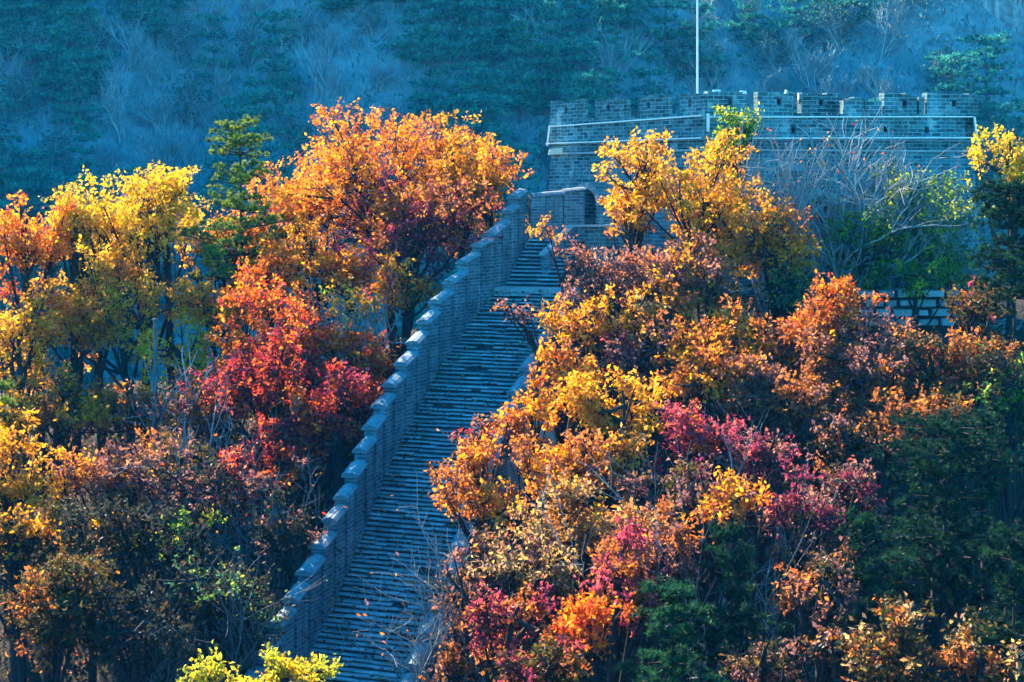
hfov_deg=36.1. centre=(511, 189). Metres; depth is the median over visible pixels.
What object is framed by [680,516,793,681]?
pine tree
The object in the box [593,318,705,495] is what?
autumn tree
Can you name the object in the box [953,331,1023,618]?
autumn tree
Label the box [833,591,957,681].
autumn tree
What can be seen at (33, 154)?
pine tree
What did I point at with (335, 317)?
bare tree
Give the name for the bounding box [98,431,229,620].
autumn shrub
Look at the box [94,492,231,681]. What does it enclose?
autumn shrub
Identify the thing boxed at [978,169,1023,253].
pine tree
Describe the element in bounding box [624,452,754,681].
autumn tree
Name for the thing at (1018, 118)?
pine tree
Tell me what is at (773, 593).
bare shrub
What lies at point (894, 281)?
bare shrub
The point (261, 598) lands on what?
autumn shrub
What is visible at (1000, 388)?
autumn tree
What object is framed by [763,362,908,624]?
autumn tree
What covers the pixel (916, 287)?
autumn shrub
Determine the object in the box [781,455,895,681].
autumn tree
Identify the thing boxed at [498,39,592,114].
pine tree
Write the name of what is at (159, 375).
bare tree
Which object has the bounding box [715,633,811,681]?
autumn shrub
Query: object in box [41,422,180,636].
autumn shrub
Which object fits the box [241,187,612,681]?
stone wall
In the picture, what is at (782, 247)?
autumn tree
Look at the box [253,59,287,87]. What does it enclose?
bare tree
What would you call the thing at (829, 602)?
autumn tree
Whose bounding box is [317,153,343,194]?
bare tree
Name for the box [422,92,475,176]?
pine tree
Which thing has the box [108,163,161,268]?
pine tree
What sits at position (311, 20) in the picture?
bare tree
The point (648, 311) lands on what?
autumn tree
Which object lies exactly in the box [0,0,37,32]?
pine tree
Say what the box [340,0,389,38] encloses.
bare tree
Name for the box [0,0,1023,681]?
terrain
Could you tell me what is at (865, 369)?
autumn tree
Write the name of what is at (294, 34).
bare tree
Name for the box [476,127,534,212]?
pine tree
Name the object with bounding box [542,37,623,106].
pine tree
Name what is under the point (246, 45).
bare tree
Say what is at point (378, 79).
bare tree
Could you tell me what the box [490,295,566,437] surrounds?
autumn shrub
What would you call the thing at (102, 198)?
bare tree
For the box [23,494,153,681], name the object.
autumn shrub
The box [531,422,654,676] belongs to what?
autumn tree
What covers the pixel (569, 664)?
autumn tree
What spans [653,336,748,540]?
autumn tree
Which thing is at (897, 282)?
terrace wall
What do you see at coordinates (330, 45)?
bare tree
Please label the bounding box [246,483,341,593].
autumn shrub
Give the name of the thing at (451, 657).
autumn shrub
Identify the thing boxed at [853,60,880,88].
bare tree
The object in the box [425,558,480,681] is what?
autumn shrub
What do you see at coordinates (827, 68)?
bare tree
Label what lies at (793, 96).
pine tree
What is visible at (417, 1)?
pine tree
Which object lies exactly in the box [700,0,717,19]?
bare tree
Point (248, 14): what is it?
bare tree
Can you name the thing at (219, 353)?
pine tree
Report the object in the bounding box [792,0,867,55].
bare tree
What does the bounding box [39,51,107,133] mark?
pine tree
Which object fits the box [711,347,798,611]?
autumn tree
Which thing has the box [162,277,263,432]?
autumn tree
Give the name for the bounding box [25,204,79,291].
pine tree
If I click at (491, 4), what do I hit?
pine tree
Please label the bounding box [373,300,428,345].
pine tree
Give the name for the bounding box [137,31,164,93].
bare tree
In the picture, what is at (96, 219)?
autumn tree
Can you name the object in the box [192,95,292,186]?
pine tree
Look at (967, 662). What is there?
autumn tree
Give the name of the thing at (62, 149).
bare tree
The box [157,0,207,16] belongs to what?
pine tree
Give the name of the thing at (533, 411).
autumn tree
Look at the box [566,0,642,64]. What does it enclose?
pine tree
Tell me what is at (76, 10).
pine tree
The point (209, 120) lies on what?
bare tree
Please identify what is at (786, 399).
autumn tree
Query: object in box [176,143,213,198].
bare tree
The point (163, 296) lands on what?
pine tree
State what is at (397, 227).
autumn tree
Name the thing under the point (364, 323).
bare shrub
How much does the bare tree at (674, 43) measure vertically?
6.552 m
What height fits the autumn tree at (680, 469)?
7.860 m
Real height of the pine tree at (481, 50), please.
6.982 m
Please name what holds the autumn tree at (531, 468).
on the terrain
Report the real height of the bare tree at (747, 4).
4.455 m
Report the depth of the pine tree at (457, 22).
159.46 m
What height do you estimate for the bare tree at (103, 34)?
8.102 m
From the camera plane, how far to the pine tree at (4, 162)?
144.42 m
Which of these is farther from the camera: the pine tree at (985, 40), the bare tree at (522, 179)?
the pine tree at (985, 40)
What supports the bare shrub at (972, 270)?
on the terrain
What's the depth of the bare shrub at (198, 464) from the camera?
43.84 m
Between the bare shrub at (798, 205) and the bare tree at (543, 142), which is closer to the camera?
the bare shrub at (798, 205)
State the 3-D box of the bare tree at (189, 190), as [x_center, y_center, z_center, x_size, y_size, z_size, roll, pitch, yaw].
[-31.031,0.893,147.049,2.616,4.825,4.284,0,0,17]
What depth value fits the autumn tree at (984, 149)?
145.24 m
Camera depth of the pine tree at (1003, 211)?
43.73 m
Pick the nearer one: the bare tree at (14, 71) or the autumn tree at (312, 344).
the autumn tree at (312, 344)
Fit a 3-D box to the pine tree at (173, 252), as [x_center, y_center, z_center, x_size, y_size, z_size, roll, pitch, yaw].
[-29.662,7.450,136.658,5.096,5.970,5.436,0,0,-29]
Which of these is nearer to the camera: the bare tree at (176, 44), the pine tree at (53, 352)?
the pine tree at (53, 352)
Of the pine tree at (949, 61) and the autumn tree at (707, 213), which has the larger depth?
the pine tree at (949, 61)
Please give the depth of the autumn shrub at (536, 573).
34.20 m
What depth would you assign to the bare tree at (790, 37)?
159.22 m
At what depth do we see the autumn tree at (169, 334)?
54.19 m
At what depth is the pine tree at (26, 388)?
121.84 m
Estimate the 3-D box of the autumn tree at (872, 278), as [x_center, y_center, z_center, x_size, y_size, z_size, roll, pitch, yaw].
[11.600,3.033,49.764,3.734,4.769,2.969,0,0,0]
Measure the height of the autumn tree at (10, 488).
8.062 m
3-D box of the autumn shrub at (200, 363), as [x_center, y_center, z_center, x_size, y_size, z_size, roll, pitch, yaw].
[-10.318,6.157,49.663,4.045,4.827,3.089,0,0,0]
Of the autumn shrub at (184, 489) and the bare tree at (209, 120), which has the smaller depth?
the autumn shrub at (184, 489)
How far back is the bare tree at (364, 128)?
149.67 m
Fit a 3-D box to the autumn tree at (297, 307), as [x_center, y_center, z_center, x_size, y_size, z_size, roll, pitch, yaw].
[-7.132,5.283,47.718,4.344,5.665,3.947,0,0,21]
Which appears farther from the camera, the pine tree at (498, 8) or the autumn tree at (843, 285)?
the pine tree at (498, 8)
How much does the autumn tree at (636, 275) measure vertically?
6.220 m
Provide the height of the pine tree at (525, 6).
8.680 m
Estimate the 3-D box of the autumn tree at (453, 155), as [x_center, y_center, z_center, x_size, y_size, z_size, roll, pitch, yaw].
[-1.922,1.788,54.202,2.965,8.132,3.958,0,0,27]
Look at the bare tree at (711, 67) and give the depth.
155.08 m
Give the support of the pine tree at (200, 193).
on the terrain
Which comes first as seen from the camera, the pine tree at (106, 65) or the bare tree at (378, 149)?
the bare tree at (378, 149)
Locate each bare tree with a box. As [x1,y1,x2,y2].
[0,38,32,96]
[0,52,44,126]
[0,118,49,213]
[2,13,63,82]
[33,110,77,174]
[68,6,127,62]
[87,137,127,176]
[87,174,123,214]
[89,47,144,143]
[102,9,152,73]
[127,120,187,176]
[130,87,179,134]
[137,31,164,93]
[140,358,177,381]
[151,112,180,157]
[161,5,202,68]
[162,63,216,131]
[164,121,201,167]
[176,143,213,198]
[180,176,199,219]
[183,0,232,43]
[183,179,233,233]
[192,95,225,135]
[211,50,241,121]
[225,9,280,69]
[233,0,277,30]
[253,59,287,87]
[263,104,300,141]
[267,0,297,52]
[274,98,318,168]
[281,7,314,42]
[282,2,325,47]
[284,28,339,102]
[291,0,298,8]
[297,47,352,111]
[298,77,347,153]
[307,21,340,61]
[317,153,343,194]
[324,295,346,351]
[326,87,385,157]
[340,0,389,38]
[344,315,374,346]
[351,243,380,295]
[361,122,394,178]
[365,60,400,91]
[370,93,420,132]
[384,118,446,180]
[421,96,466,142]
[497,178,526,246]
[510,0,566,73]
[525,117,551,168]
[585,17,654,97]
[631,65,679,113]
[657,30,725,84]
[679,55,741,105]
[685,9,722,41]
[693,37,739,88]
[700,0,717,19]
[732,0,764,28]
[734,75,771,108]
[742,20,797,73]
[753,65,791,91]
[779,15,806,67]
[782,80,796,110]
[789,35,846,92]
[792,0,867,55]
[805,49,841,89]
[811,69,857,99]
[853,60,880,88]
[859,63,897,99]
[861,0,913,61]
[881,0,916,29]
[917,30,970,92]
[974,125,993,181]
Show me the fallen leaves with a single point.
(358, 571)
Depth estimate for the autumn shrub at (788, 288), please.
46.79 m
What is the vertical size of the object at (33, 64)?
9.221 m
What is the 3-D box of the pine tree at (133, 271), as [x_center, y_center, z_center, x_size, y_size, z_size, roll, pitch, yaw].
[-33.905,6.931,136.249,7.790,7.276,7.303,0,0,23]
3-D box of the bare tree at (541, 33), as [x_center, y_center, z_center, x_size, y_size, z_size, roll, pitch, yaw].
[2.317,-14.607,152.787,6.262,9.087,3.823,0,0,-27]
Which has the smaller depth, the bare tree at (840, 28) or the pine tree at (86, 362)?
the pine tree at (86, 362)
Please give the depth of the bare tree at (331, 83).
154.03 m
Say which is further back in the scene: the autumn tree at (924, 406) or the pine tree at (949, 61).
the pine tree at (949, 61)
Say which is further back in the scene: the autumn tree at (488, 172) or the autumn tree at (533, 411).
the autumn tree at (488, 172)
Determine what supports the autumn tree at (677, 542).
on the terrain
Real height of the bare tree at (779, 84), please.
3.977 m
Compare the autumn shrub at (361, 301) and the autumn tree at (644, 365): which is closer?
the autumn tree at (644, 365)
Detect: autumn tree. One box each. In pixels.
[0,189,90,503]
[0,271,87,522]
[0,421,74,681]
[0,535,125,681]
[22,289,131,500]
[29,182,154,460]
[47,234,217,453]
[50,208,109,495]
[56,160,216,441]
[142,160,201,443]
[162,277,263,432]
[176,320,386,519]
[178,207,290,411]
[199,270,344,438]
[214,395,331,556]
[226,235,315,340]
[244,152,380,349]
[248,213,390,370]
[266,96,533,351]
[280,321,380,451]
[323,323,397,424]
[328,166,504,345]
[360,244,452,354]
[417,125,511,258]
[424,428,530,681]
[455,574,565,681]
[460,156,511,228]
[489,626,594,681]
[490,364,582,598]
[504,466,626,681]
[508,431,590,669]
[531,333,611,526]
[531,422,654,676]
[532,282,659,450]
[536,588,641,681]
[546,364,670,598]
[553,234,612,355]
[570,227,732,435]
[574,516,667,681]
[584,282,702,500]
[592,125,679,316]
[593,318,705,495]
[599,494,683,681]
[603,187,657,328]
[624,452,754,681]
[629,123,772,335]
[630,516,709,681]
[644,394,749,678]
[645,234,767,447]
[651,293,777,506]
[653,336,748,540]
[678,466,774,681]
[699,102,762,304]
[709,425,812,643]
[710,354,883,643]
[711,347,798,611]
[713,189,822,333]
[744,454,860,680]
[748,300,846,550]
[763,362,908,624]
[765,535,863,681]
[793,303,943,603]
[797,269,893,557]
[820,211,927,349]
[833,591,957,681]
[835,169,1006,348]
[854,379,982,677]
[855,162,929,288]
[885,323,988,640]
[901,604,1023,681]
[926,394,990,681]
[941,276,1016,570]
[961,123,1023,374]
[966,339,1023,681]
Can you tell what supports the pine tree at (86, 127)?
on the terrain
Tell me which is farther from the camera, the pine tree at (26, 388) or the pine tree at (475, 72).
the pine tree at (475, 72)
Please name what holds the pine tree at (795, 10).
on the terrain
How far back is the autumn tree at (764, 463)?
38.37 m
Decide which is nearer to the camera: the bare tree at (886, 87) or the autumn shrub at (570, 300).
the autumn shrub at (570, 300)
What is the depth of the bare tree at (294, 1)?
170.57 m
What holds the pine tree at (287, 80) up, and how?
on the terrain
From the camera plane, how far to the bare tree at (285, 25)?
165.66 m
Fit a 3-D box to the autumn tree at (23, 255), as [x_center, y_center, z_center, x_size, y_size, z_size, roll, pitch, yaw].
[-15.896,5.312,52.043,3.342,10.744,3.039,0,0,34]
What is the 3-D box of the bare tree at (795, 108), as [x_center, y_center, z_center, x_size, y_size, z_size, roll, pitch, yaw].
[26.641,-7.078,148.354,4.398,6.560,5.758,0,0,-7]
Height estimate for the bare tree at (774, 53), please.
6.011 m
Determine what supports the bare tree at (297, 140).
on the terrain
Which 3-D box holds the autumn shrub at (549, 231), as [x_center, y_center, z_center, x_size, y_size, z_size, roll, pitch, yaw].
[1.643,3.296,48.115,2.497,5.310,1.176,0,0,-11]
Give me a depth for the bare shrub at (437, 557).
37.96 m
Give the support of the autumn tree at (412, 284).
on the terrain
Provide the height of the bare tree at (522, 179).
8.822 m
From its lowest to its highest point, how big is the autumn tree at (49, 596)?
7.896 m
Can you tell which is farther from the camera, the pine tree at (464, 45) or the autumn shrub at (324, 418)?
the pine tree at (464, 45)
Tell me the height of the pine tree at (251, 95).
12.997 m
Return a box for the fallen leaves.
[304,289,555,681]
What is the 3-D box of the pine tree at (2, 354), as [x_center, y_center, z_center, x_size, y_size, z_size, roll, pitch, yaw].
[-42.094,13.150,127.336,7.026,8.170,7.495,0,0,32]
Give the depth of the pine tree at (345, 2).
165.51 m
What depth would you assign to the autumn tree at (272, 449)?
42.71 m
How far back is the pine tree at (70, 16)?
170.11 m
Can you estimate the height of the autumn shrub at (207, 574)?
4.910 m
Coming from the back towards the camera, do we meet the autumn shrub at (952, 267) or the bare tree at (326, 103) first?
the bare tree at (326, 103)
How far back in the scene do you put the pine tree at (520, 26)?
147.23 m
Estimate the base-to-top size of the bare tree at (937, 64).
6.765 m
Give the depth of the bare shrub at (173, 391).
46.38 m
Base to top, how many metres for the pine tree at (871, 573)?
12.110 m
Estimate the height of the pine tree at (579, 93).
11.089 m
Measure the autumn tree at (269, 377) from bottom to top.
5.966 m
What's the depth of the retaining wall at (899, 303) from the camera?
49.42 m
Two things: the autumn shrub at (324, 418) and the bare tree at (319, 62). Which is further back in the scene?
the bare tree at (319, 62)
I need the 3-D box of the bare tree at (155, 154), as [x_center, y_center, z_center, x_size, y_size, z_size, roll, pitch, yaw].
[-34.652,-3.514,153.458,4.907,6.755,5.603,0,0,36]
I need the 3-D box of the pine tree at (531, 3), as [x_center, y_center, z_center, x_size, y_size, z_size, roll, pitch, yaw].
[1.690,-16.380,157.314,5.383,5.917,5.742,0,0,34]
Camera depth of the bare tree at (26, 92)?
158.00 m
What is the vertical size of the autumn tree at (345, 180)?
9.766 m
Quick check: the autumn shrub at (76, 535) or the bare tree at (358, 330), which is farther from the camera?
the bare tree at (358, 330)
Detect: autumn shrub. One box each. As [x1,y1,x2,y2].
[0,398,41,511]
[0,493,71,681]
[4,369,115,574]
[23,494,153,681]
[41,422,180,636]
[57,578,206,681]
[69,375,180,527]
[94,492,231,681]
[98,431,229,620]
[126,307,235,444]
[138,542,281,677]
[139,454,285,636]
[145,353,264,490]
[175,640,278,681]
[193,568,288,680]
[212,454,313,601]
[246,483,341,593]
[254,641,343,681]
[275,358,384,493]
[315,272,400,363]
[418,632,483,681]
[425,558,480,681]
[436,413,514,617]
[438,523,533,681]
[465,521,585,657]
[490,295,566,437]
[524,211,604,378]
[552,291,608,442]
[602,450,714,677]
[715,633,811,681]
[755,264,812,337]
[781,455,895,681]
[782,618,883,681]
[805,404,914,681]
[891,256,963,389]
[911,229,980,363]
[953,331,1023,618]
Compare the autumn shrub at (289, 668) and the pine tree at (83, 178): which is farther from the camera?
the pine tree at (83, 178)
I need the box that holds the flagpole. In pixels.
[696,0,697,93]
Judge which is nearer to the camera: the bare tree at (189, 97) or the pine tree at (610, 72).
the pine tree at (610, 72)
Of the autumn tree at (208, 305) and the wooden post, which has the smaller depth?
the wooden post
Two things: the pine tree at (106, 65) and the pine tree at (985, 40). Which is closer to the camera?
the pine tree at (985, 40)
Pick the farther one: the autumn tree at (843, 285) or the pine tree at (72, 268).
the pine tree at (72, 268)
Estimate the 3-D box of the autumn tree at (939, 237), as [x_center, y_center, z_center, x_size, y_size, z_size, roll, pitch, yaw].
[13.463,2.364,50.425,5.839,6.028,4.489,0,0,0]
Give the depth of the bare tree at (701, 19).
160.15 m
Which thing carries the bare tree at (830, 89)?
on the terrain
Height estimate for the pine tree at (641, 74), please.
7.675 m
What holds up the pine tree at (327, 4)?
on the terrain
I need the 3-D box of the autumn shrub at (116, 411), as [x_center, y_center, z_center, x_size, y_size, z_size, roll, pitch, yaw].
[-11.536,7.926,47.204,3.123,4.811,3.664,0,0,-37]
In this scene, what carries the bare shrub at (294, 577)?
on the terrain
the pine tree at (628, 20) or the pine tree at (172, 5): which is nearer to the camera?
the pine tree at (628, 20)
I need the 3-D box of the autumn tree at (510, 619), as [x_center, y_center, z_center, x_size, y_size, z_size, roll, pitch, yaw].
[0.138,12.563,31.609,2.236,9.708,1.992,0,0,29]
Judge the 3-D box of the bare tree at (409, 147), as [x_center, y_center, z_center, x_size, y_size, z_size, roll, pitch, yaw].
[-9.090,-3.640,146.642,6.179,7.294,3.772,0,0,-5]
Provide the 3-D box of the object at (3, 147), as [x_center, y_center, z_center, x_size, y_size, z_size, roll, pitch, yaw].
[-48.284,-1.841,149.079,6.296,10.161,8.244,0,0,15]
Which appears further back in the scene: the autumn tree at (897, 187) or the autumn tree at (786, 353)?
the autumn tree at (897, 187)
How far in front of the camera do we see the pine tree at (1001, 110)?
143.40 m
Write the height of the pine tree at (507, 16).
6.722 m
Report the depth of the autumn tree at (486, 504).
37.61 m
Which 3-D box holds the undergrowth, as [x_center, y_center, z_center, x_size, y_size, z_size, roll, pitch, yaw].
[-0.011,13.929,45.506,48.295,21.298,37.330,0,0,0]
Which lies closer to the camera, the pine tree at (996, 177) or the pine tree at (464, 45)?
the pine tree at (996, 177)
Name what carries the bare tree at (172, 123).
on the terrain
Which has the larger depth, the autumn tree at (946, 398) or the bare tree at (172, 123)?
the bare tree at (172, 123)
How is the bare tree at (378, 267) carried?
on the terrain
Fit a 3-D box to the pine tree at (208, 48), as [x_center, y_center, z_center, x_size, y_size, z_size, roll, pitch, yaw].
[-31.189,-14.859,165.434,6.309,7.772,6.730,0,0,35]
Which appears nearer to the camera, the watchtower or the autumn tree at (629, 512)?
the autumn tree at (629, 512)
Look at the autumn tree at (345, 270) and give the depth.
51.76 m
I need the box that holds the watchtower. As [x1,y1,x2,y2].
[546,91,991,298]
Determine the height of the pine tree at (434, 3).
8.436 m
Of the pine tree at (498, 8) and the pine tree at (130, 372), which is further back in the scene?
the pine tree at (498, 8)
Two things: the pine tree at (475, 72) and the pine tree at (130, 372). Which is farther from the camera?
the pine tree at (475, 72)
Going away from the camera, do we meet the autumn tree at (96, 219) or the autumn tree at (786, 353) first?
the autumn tree at (786, 353)
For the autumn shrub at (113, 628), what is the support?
on the terrain
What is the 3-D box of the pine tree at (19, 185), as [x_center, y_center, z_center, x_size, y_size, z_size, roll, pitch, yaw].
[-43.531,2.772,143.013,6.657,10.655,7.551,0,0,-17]
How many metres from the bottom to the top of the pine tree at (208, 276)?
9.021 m
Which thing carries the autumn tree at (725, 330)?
on the terrain
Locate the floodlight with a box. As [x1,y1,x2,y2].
[548,148,562,156]
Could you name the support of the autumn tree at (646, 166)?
on the terrain
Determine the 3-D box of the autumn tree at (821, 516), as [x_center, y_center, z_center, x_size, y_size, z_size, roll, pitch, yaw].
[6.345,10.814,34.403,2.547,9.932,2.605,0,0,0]
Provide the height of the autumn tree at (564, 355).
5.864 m
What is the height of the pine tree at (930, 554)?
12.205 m
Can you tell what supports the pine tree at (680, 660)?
on the terrain
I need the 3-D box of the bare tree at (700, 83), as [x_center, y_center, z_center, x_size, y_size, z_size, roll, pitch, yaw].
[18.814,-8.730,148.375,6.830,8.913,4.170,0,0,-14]
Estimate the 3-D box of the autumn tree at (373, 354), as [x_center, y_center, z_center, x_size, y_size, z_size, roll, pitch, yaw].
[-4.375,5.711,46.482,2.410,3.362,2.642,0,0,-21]
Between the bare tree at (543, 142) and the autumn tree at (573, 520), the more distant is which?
the bare tree at (543, 142)
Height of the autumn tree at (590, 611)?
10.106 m
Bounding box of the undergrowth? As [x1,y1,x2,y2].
[0,303,1023,681]
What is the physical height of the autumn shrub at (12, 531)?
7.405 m
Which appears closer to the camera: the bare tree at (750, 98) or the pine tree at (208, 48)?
the bare tree at (750, 98)
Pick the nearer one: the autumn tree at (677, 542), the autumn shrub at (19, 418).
the autumn tree at (677, 542)
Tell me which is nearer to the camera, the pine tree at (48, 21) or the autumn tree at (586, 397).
the autumn tree at (586, 397)
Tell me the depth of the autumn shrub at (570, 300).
45.95 m
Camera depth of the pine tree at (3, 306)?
125.23 m
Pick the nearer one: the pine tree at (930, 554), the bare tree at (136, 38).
the pine tree at (930, 554)
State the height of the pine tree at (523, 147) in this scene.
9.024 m
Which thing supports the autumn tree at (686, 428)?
on the terrain
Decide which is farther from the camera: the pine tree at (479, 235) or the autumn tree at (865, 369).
the pine tree at (479, 235)
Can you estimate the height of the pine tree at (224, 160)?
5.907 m
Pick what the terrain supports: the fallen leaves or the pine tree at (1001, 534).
the pine tree at (1001, 534)
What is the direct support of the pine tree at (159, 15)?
on the terrain
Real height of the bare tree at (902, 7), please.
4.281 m
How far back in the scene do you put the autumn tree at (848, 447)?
38.42 m
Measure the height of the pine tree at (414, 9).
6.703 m
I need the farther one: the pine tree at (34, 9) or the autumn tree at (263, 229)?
the pine tree at (34, 9)
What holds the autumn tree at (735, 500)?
on the terrain
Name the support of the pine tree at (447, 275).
on the terrain
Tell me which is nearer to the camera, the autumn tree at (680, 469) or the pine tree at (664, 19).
the autumn tree at (680, 469)
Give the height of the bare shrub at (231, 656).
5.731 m
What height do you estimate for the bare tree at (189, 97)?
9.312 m
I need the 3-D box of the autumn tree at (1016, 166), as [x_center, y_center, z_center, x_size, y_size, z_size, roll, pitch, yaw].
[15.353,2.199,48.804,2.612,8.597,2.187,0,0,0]
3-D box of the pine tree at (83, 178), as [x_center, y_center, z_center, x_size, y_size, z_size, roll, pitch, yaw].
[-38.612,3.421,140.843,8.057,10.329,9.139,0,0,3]
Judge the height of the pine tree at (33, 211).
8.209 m
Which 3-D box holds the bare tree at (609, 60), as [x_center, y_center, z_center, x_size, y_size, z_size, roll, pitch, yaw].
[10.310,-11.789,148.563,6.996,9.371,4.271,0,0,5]
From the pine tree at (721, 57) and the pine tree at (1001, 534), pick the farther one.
the pine tree at (721, 57)
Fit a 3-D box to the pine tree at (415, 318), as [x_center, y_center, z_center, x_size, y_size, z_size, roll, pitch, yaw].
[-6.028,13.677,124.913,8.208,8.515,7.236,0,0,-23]
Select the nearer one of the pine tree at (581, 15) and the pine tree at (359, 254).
the pine tree at (359, 254)
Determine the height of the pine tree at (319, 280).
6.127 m
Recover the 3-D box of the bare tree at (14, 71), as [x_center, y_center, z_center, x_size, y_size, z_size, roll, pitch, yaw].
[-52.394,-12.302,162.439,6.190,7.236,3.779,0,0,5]
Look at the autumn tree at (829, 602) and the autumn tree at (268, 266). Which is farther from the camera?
the autumn tree at (268, 266)
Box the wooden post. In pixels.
[152,318,157,520]
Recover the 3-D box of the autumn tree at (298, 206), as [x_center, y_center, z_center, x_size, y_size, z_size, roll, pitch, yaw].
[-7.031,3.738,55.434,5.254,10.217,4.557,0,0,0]
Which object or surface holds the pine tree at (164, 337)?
on the terrain
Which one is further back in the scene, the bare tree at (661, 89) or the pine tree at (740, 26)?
the pine tree at (740, 26)
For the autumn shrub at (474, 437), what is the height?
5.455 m
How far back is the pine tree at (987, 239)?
132.38 m
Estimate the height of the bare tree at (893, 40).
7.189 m
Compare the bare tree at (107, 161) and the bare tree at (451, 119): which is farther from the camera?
the bare tree at (107, 161)
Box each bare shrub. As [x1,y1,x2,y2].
[86,368,292,595]
[108,546,327,681]
[133,331,218,499]
[188,436,346,636]
[254,469,606,681]
[262,259,415,372]
[352,539,557,681]
[516,399,857,681]
[663,107,870,314]
[706,107,964,334]
[802,151,998,297]
[898,196,1023,336]
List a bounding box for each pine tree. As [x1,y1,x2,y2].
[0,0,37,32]
[0,0,38,66]
[0,95,34,165]
[0,156,15,238]
[0,173,44,239]
[0,174,63,225]
[0,198,42,290]
[0,224,68,315]
[0,281,53,395]
[0,303,22,392]
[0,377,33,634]
[1,147,64,218]
[1,164,58,264]
[3,0,65,56]
[8,304,68,383]
[16,24,95,107]
[17,380,47,395]
[22,0,70,42]
[24,0,120,91]
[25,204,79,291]
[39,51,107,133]
[44,120,118,204]
[44,305,106,393]
[49,326,93,369]
[50,0,110,47]
[52,172,121,271]
[53,215,110,289]
[77,52,121,98]
[90,333,165,384]
[92,231,163,305]
[105,0,166,23]
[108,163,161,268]
[126,0,172,44]
[132,255,191,321]
[137,325,184,381]
[155,243,200,301]
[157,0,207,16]
[166,114,306,418]
[182,12,251,84]
[182,183,261,283]
[187,220,237,425]
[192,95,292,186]
[194,144,238,199]
[202,313,230,362]
[221,83,313,215]
[226,7,314,108]
[289,250,353,310]
[304,0,352,17]
[317,0,379,11]
[332,219,379,283]
[373,1,450,65]
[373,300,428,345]
[378,180,477,295]
[382,0,424,13]
[393,22,464,122]
[395,0,456,68]
[398,311,425,330]
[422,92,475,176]
[423,38,500,118]
[432,0,490,27]
[435,0,535,66]
[445,0,495,49]
[448,64,516,150]
[453,27,515,92]
[454,91,534,180]
[468,217,497,242]
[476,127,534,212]
[484,0,521,13]
[487,140,542,229]
[488,18,550,123]
[490,0,532,43]
[497,0,555,55]
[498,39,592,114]
[515,0,564,23]
[516,1,580,88]
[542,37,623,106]
[543,0,599,32]
[551,0,586,66]
[559,69,613,114]
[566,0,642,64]
[586,0,658,37]
[590,65,629,116]
[608,573,733,681]
[620,46,682,115]
[624,0,715,57]
[659,0,742,85]
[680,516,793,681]
[727,0,791,46]
[754,0,833,38]
[779,90,796,112]
[802,0,902,29]
[809,505,921,655]
[815,406,1023,681]
[915,49,1005,146]
[945,517,1023,681]
[949,29,1023,132]
[957,176,1023,513]
[976,100,1023,182]
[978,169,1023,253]
[986,233,1017,274]
[998,99,1023,150]
[1012,130,1023,210]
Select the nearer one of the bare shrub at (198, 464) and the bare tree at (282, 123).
the bare shrub at (198, 464)
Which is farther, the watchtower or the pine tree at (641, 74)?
the pine tree at (641, 74)
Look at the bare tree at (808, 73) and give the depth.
154.08 m
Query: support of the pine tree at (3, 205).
on the terrain
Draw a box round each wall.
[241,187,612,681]
[811,248,990,326]
[854,288,987,346]
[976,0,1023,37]
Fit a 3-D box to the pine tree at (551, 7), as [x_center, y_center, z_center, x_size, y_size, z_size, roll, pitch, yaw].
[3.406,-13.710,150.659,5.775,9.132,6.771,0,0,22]
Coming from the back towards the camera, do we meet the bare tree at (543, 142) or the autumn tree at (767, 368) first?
the bare tree at (543, 142)
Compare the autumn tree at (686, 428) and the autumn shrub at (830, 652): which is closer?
the autumn shrub at (830, 652)
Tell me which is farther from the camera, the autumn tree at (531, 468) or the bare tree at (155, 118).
the bare tree at (155, 118)
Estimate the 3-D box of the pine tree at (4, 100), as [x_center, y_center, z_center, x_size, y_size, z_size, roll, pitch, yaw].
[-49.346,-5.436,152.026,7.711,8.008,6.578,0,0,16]
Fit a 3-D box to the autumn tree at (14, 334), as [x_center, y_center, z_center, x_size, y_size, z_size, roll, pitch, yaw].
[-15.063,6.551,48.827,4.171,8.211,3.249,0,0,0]
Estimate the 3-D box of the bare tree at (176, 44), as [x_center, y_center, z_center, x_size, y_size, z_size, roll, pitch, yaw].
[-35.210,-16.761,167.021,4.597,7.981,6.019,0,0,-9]
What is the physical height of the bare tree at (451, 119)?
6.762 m
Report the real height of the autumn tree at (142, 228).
11.033 m
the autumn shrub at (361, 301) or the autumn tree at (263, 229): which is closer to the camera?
the autumn shrub at (361, 301)
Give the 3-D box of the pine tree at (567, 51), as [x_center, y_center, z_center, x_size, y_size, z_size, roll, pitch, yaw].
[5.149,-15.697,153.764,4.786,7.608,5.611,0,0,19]
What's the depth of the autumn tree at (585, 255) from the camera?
46.59 m
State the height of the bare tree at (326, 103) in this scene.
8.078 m
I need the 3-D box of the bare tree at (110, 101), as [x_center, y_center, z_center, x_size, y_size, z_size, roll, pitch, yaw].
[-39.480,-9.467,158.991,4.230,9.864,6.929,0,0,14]

